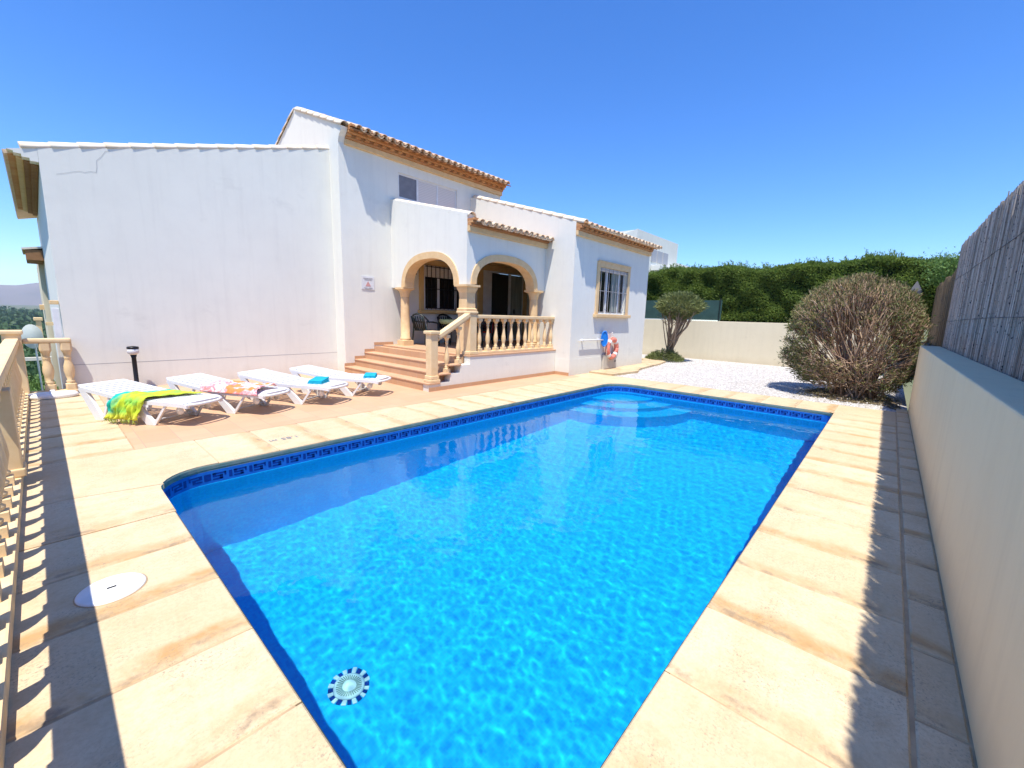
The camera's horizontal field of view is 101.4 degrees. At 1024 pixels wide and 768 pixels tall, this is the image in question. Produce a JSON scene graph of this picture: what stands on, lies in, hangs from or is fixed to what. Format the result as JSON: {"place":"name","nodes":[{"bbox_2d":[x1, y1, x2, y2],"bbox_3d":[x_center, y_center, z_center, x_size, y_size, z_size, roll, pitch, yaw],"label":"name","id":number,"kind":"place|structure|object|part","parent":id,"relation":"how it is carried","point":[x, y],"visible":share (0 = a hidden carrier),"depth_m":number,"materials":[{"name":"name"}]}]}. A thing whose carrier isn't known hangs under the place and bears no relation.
{"place":"outdoors","nodes":[
{"label":"outdoors","id":0,"kind":"place"},
{"bbox_2d":[0,283,41,304],"bbox_3d":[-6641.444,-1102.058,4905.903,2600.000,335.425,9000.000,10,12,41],"label":"mountains","id":1,"kind":"structure","parent":0,"point":[26,294],"depth_m":4711.08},
{"bbox_2d":[100,363,580,449],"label":"terrace floor","id":2,"kind":"structure","parent":0,"point":[215,419],"depth_m":6.69,"materials":[{"name":"ceramic"}]},
{"bbox_2d":[126,346,138,381],"bbox_3d":[-7.183,-0.312,7.987,0.184,0.822,0.181,10,12,41],"label":"garden lamp","id":3,"kind":"object","parent":2,"relation":"on","point":[132,351],"visible":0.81,"depth_m":7.94,"materials":[{"name":"black metal"}]},
{"bbox_2d":[78,379,222,425],"bbox_3d":[-5.088,0.253,5.978,1.873,0.472,0.653,4,10,11],"label":"sun lounger","id":4,"kind":"object","parent":2,"relation":"on","point":[110,389],"visible":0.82,"depth_m":5.81,"materials":[{"name":"white plastic"}]},
{"bbox_2d":[101,389,201,424],"bbox_3d":[-5.016,0.290,5.855,0.589,0.410,1.017,8,11,35],"label":"sarong","id":5,"kind":"object","parent":4,"relation":"on","point":[126,405],"visible":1,"depth_m":5.61,"materials":[{"name":"fabric"}]},
{"bbox_2d":[166,373,289,413],"bbox_3d":[-4.492,0.148,6.720,1.873,0.472,0.653,4,10,13],"label":"sun lounger","id":6,"kind":"object","parent":2,"relation":"on","point":[193,382],"visible":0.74,"depth_m":6.56,"materials":[{"name":"white plastic"}]},
{"bbox_2d":[200,380,278,395],"bbox_3d":[-4.276,0.038,6.560,1.172,0.129,0.532,4,10,13],"label":"throw","id":7,"kind":"object","parent":6,"relation":"on","point":[236,387],"visible":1,"depth_m":6.39,"materials":[{"name":"white fabric"}]},
{"bbox_2d":[237,369,348,404],"bbox_3d":[-3.843,0.044,7.458,1.873,0.472,0.653,4,10,13],"label":"sun lounger","id":8,"kind":"object","parent":2,"relation":"on","point":[280,379],"visible":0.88,"depth_m":7.29,"materials":[{"name":"white plastic"}]},
{"bbox_2d":[307,376,328,383],"bbox_3d":[-3.371,-0.066,7.305,0.252,0.091,0.302,2,9,1],"label":"folded towel","id":9,"kind":"object","parent":8,"relation":"on","point":[319,380],"visible":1,"depth_m":7.25,"materials":[{"name":"blue fabric"}]},
{"bbox_2d":[289,365,390,395],"bbox_3d":[-3.318,-0.069,8.236,1.873,0.472,0.653,3,9,9],"label":"sun lounger","id":10,"kind":"object","parent":2,"relation":"on","point":[359,380],"visible":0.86,"depth_m":8.03,"materials":[{"name":"white plastic"}]},
{"bbox_2d":[363,372,376,377],"bbox_3d":[-2.738,-0.170,8.097,0.227,0.074,0.270,0,9,-10],"label":"folded towel","id":11,"kind":"object","parent":10,"relation":"on","point":[370,374],"visible":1,"depth_m":8.05,"materials":[{"name":"blue fabric"}]},
{"bbox_2d":[0,305,927,409],"bbox_3d":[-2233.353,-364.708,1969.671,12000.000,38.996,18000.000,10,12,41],"label":"ground","id":12,"kind":"structure","parent":0,"point":[907,390],"depth_m":28.94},
{"bbox_2d":[0,306,50,380],"bbox_3d":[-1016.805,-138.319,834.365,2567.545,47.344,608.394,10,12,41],"label":"valley forest","id":13,"kind":"object","parent":12,"relation":"on","point":[12,318],"visible":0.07,"depth_m":635.75,"materials":[{"name":"green plant"}]},
{"bbox_2d":[21,324,42,390],"bbox_3d":[-9.696,-0.046,8.650,0.310,2.344,0.249,3,9,8],"label":"globe lamp post","id":14,"kind":"object","parent":12,"relation":"on","point":[31,331],"visible":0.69,"depth_m":8.50,"materials":[{"name":"white plastic"}]},
{"bbox_2d":[25,356,51,360],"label":"white wall","id":15,"kind":"structure","parent":12,"relation":"on","point":[30,359],"depth_m":13.21,"materials":[{"name":"paint"}]},
{"bbox_2d":[21,246,61,388],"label":"row house","id":16,"kind":"structure","parent":12,"relation":"on","point":[34,255],"depth_m":13.04,"materials":[{"name":"beige paint"}]},
{"bbox_2d":[28,373,58,391],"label":"slope shrubs","id":17,"kind":"object","parent":12,"relation":"on","point":[34,385],"visible":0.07,"depth_m":17.31,"materials":[{"name":"green plant"}]},
{"bbox_2d":[33,317,53,384],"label":"terrace pillar","id":18,"kind":"structure","parent":12,"relation":"on","point":[38,320],"depth_m":9.99,"materials":[{"name":"stone"}]},
{"bbox_2d":[620,229,688,319],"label":"neighbour house","id":19,"kind":"structure","parent":12,"relation":"on","point":[666,254],"depth_m":27.09,"materials":[{"name":"white paint"}]},
{"bbox_2d":[908,246,959,295],"bbox_3d":[13.079,-1.918,12.062,2.808,4.194,2.859,10,12,41],"label":"garden tree","id":20,"kind":"object","parent":12,"relation":"on","point":[950,268],"visible":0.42,"depth_m":12.05,"materials":[{"name":"green plant"}]},
{"bbox_2d":[4,373,977,767],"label":"pool deck","id":21,"kind":"structure","parent":0,"point":[96,501],"depth_m":2.15,"materials":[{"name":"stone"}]},
{"bbox_2d":[0,330,29,767],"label":"deck balustrade","id":22,"kind":"object","parent":21,"relation":"on","point":[14,393],"visible":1,"depth_m":3.28,"materials":[{"name":"stone"}]},
{"bbox_2d":[22,338,77,393],"bbox_3d":[-7.998,-0.295,7.278,0.160,0.995,0.567,10,12,41],"label":"end balustrade","id":23,"kind":"object","parent":21,"relation":"on","point":[44,347],"visible":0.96,"depth_m":7.26,"materials":[{"name":"stone"}]},
{"bbox_2d":[28,390,78,399],"bbox_3d":[-7.792,0.166,7.114,0.382,0.130,0.616,10,12,41],"label":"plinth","id":24,"kind":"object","parent":21,"relation":"on","point":[52,394],"visible":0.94,"depth_m":7.03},
{"bbox_2d":[73,573,147,607],"bbox_3d":[-2.271,1.161,2.379,0.307,0.020,0.307,10,12,41],"label":"skimmer cover","id":25,"kind":"object","parent":21,"relation":"on","point":[109,590],"visible":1,"depth_m":2.35,"materials":[{"name":"white plastic"}]},
{"bbox_2d":[1,107,661,392],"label":"villa","id":26,"kind":"object","parent":21,"relation":"on","point":[227,261],"visible":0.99,"depth_m":9.93,"materials":[{"name":"white paint"}]},
{"bbox_2d":[51,308,66,388],"bbox_3d":[-8.043,-0.100,7.547,0.090,2.500,0.090,10,12,41],"label":"downpipe","id":27,"kind":"object","parent":26,"relation":"attached to","point":[57,322],"visible":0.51,"depth_m":7.40,"materials":[{"name":"white plastic"}]},
{"bbox_2d":[361,276,373,289],"bbox_3d":[-3.788,-2.663,11.027,0.016,0.340,0.360,10,12,41],"label":"pool rules sign","id":28,"kind":"object","parent":26,"relation":"attached to","point":[367,282],"visible":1,"depth_m":11.01,"materials":[{"name":"white plastic"}]},
{"bbox_2d":[411,313,439,345],"bbox_3d":[-2.457,-1.539,11.779,0.626,0.894,0.622,8,11,35],"label":"garden chair","id":29,"kind":"object","parent":26,"relation":"on","point":[419,323],"visible":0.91,"depth_m":11.59,"materials":[{"name":"black wicker"}]},
{"bbox_2d":[398,173,455,208],"bbox_3d":[-2.419,-5.492,12.126,0.050,0.640,2.070,10,12,41],"label":"window","id":30,"kind":"structure","parent":26,"relation":"in","point":[410,188],"depth_m":12.02,"materials":[{"name":"white glass"}]},
{"bbox_2d":[418,260,458,313],"bbox_3d":[-2.060,-2.938,12.835,0.147,1.550,1.910,10,12,41],"label":"window","id":31,"kind":"structure","parent":26,"relation":"in","point":[438,293],"depth_m":12.63,"materials":[{"name":"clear glass"}]},
{"bbox_2d":[437,314,451,342],"bbox_3d":[-1.917,-1.694,12.813,0.622,0.894,0.626,8,11,35],"label":"garden chair","id":32,"kind":"object","parent":26,"relation":"on","point":[440,325],"visible":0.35,"depth_m":12.77,"materials":[{"name":"black wicker"}]},
{"bbox_2d":[455,318,483,346],"bbox_3d":[-1.155,-1.487,11.682,0.622,0.894,0.626,10,12,41],"label":"garden chair","id":33,"kind":"object","parent":26,"relation":"on","point":[477,332],"visible":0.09,"depth_m":11.70,"materials":[{"name":"black plastic"}]},
{"bbox_2d":[477,319,492,343],"bbox_3d":[-0.936,-1.677,12.873,0.626,0.894,0.622,10,12,41],"label":"garden chair","id":34,"kind":"object","parent":26,"relation":"on","point":[490,325],"visible":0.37,"depth_m":12.87,"materials":[{"name":"black plastic"}]},
{"bbox_2d":[423,311,554,382],"bbox_3d":[-0.482,-1.013,10.274,0.715,1.486,4.273,10,12,41],"label":"porch balustrade","id":35,"kind":"object","parent":26,"relation":"on","point":[464,324],"visible":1,"depth_m":9.47,"materials":[{"name":"stone"}]},
{"bbox_2d":[477,265,526,340],"bbox_3d":[-0.305,-2.859,14.905,0.067,2.580,2.510,10,12,41],"label":"door","id":36,"kind":"structure","parent":26,"relation":"in","point":[497,294],"depth_m":14.82,"materials":[{"name":"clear glass"}]},
{"bbox_2d":[579,331,607,346],"bbox_3d":[2.313,-1.286,12.019,1.380,0.480,0.164,-8,13,-44],"label":"skimmer net","id":37,"kind":"object","parent":26,"relation":"attached to","point":[604,338],"visible":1,"depth_m":12.39,"materials":[{"name":"blue plastic"}]},
{"bbox_2d":[601,354,615,369],"bbox_3d":[2.997,-0.690,12.919,0.100,0.470,0.760,10,12,41],"label":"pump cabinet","id":38,"kind":"object","parent":26,"relation":"attached to","point":[606,363],"visible":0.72,"depth_m":12.76,"materials":[{"name":"white metal"}]},
{"bbox_3d":[3.020,-0.686,12.898,0.011,0.390,0.660,10,12,41],"label":"door","id":39,"kind":"part","parent":38,"relation":"part of","materials":[{"name":"beige plastic"}]},
{"bbox_2d":[605,332,618,360],"bbox_3d":[3.051,-1.148,12.833,0.187,0.862,0.735,10,12,41],"label":"lifebuoy","id":40,"kind":"object","parent":26,"relation":"attached to","point":[613,339],"visible":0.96,"depth_m":12.75,"materials":[{"name":"plastic"}]},
{"bbox_2d":[593,260,630,317],"bbox_3d":[3.037,-2.810,12.655,0.250,1.600,2.140,10,12,41],"label":"window","id":41,"kind":"structure","parent":26,"relation":"in","point":[609,282],"depth_m":12.68,"materials":[{"name":"clear glass"}]},
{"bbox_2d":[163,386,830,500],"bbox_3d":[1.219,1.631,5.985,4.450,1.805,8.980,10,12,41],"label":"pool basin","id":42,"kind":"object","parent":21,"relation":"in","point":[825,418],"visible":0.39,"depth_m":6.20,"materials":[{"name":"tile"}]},
{"bbox_2d":[165,388,820,497],"bbox_3d":[1.201,0.826,5.900,4.323,0.070,8.960,10,12,41],"label":"key frieze","id":43,"kind":"object","parent":42,"relation":"attached to","point":[207,478],"visible":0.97,"depth_m":5.99,"materials":[{"name":"blue tile"}]},
{"bbox_2d":[161,384,831,767],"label":"tile border","id":44,"kind":"object","parent":42,"relation":"on","point":[183,474],"visible":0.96,"depth_m":5.36,"materials":[{"name":"blue tile"}]},
{"bbox_2d":[170,392,826,767],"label":"water","id":45,"kind":"structure","parent":42,"relation":"in","point":[536,588],"depth_m":3.09,"materials":[{"name":"blue liquid"}]},
{"bbox_2d":[908,345,1023,767],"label":"boundary wall","id":46,"kind":"structure","parent":21,"relation":"on","point":[966,416],"depth_m":2.03,"materials":[{"name":"paint"}]},
{"bbox_2d":[942,181,1023,381],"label":"reed fence","id":47,"kind":"object","parent":46,"relation":"on","point":[985,323],"visible":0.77,"depth_m":4.39,"materials":[{"name":"grey wood"}]},
{"bbox_2d":[0,0,1023,320],"label":"sky","id":48,"kind":"structure","parent":0,"point":[775,132],"materials":[{"name":"blue"}]},
{"bbox_2d":[589,358,665,375],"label":"stone path","id":49,"kind":"structure","parent":0,"point":[634,368],"depth_m":13.11,"materials":[{"name":"beige stone"}]},
{"bbox_2d":[617,354,907,411],"bbox_3d":[6.282,-0.478,13.945,9.950,0.001,7.945,10,12,41],"label":"gravel bed","id":50,"kind":"object","parent":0,"point":[900,397],"visible":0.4,"depth_m":11.76,"materials":[{"name":"white gravel"}]},
{"bbox_2d":[644,290,707,362],"bbox_3d":[6.315,-2.216,16.192,2.273,2.815,1.809,10,12,41],"label":"topiary shrub","id":51,"kind":"object","parent":50,"relation":"on","point":[680,315],"visible":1,"depth_m":15.95,"materials":[{"name":"green plant"}]},
{"bbox_2d":[642,319,920,373],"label":"garden wall","id":52,"kind":"structure","parent":50,"relation":"on","point":[760,343],"depth_m":16.87,"materials":[{"name":"beige paint"}]},
{"bbox_2d":[645,298,722,320],"bbox_3d":[6.627,-3.327,18.621,5.000,0.920,0.060,10,12,41],"label":"fence","id":53,"kind":"object","parent":52,"relation":"on","point":[713,310],"visible":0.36,"depth_m":17.45,"materials":[{"name":"green plastic"}]},
{"bbox_2d":[792,387,901,409],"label":"leaf litter","id":54,"kind":"object","parent":50,"relation":"on","point":[898,400],"visible":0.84,"depth_m":9.20,"materials":[{"name":"brown plant"}]},
{"bbox_2d":[777,271,937,399],"bbox_3d":[7.716,-1.135,9.534,2.824,2.819,2.500,10,12,41],"label":"oleander bush","id":55,"kind":"object","parent":54,"relation":"on","point":[850,370],"visible":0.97,"depth_m":9.10,"materials":[{"name":"green plant"}]},
{"bbox_2d":[896,281,921,367],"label":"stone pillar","id":56,"kind":"structure","parent":50,"relation":"on","point":[917,285],"depth_m":12.77,"materials":[{"name":"grey stone"}]},
{"bbox_2d":[646,247,959,325],"bbox_3d":[9.886,-3.834,17.185,12.459,2.780,2.086,10,12,41],"label":"cypress hedge","id":57,"kind":"object","parent":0,"point":[764,294],"visible":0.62,"depth_m":16.24,"materials":[{"name":"green plant"}]},
{"bbox_3d":[10.484,-0.331,10.506,0.250,1.220,7.640,10,12,41],"label":"low stone wall","id":58,"kind":"object","parent":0,"visible":0},
{"bbox_2d":[927,269,956,346],"bbox_3d":[10.540,-1.764,10.225,0.088,1.822,7.516,10,12,41],"label":"heather fence","id":59,"kind":"object","parent":58,"relation":"on","point":[942,299],"visible":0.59,"depth_m":10.39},
{"bbox_3d":[-1.643,-1.509,12.257,0.914,0.727,0.914,10,12,41],"label":"porch table","id":60,"kind":"object","parent":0,"visible":0},
{"bbox_2d":[439,319,455,323],"bbox_3d":[-1.635,-1.810,12.207,0.945,0.134,0.945,10,12,41],"label":"tablecloth","id":61,"kind":"object","parent":60,"relation":"on","point":[445,321],"visible":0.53,"depth_m":11.84,"materials":[{"name":"green fabric"}]}
]}

